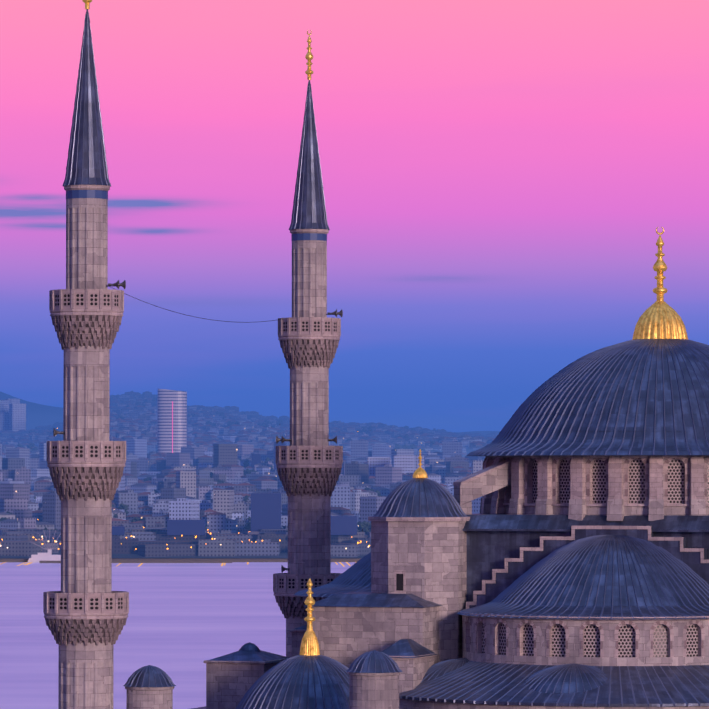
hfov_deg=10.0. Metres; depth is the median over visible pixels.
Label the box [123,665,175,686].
turret dome
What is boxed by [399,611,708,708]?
semi-dome walls
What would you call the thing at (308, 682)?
corner dome
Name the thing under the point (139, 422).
city ridge
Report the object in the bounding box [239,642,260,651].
dome
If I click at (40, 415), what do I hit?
camlica hill
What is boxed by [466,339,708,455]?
dome
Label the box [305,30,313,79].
minaret alem
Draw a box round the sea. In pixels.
[0,562,355,708]
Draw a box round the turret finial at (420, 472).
[412,449,427,477]
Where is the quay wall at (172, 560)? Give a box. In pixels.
[0,558,360,562]
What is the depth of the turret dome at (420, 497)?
303.83 m
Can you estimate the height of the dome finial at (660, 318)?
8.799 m
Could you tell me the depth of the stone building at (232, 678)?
310.08 m
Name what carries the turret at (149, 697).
on the ground
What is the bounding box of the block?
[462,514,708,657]
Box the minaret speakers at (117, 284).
[53,280,125,436]
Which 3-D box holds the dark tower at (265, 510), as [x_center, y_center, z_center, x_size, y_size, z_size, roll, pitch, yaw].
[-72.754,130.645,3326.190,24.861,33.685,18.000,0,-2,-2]
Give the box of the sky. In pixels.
[0,0,708,431]
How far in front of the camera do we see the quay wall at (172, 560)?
3188.92 m
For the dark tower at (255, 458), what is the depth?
4387.61 m
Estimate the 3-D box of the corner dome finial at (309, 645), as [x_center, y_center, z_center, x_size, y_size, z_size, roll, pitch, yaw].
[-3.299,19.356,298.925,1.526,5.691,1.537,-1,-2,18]
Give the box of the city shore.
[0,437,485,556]
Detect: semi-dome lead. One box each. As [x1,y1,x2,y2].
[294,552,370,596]
[399,535,708,706]
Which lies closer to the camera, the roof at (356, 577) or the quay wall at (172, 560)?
the roof at (356, 577)
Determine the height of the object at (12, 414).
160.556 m
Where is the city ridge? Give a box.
[0,391,497,457]
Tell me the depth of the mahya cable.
317.95 m
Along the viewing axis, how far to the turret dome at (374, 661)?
286.82 m
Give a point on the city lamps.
(191, 547)
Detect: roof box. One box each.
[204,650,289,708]
[289,625,306,656]
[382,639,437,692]
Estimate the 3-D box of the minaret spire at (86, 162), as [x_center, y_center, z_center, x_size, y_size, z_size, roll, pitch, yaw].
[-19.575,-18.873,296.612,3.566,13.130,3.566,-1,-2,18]
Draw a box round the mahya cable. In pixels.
[109,286,274,322]
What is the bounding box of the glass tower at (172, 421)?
[158,389,186,453]
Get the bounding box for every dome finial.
[300,578,319,655]
[632,227,687,339]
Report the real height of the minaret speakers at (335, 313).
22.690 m
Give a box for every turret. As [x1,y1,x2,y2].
[125,686,173,708]
[305,459,512,667]
[348,672,400,708]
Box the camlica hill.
[0,392,499,434]
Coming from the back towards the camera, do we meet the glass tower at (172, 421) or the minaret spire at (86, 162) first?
the glass tower at (172, 421)
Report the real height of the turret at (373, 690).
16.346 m
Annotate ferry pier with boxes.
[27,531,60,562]
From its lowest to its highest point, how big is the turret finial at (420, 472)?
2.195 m
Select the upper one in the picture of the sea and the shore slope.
the shore slope
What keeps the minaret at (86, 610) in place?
on the ground
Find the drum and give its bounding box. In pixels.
[480,455,708,520]
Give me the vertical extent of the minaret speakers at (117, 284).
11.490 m
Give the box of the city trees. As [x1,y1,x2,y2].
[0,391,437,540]
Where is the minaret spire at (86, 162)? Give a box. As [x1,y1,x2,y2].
[62,9,110,186]
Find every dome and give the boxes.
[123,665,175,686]
[236,655,348,708]
[239,642,260,651]
[346,650,402,672]
[373,478,467,516]
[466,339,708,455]
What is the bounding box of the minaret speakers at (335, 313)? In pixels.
[276,309,342,571]
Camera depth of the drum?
302.71 m
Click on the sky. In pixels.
(500, 177)
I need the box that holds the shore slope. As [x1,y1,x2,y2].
[0,550,365,557]
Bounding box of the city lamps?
[0,431,369,566]
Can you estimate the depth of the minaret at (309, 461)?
347.80 m
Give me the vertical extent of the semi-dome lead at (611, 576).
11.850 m

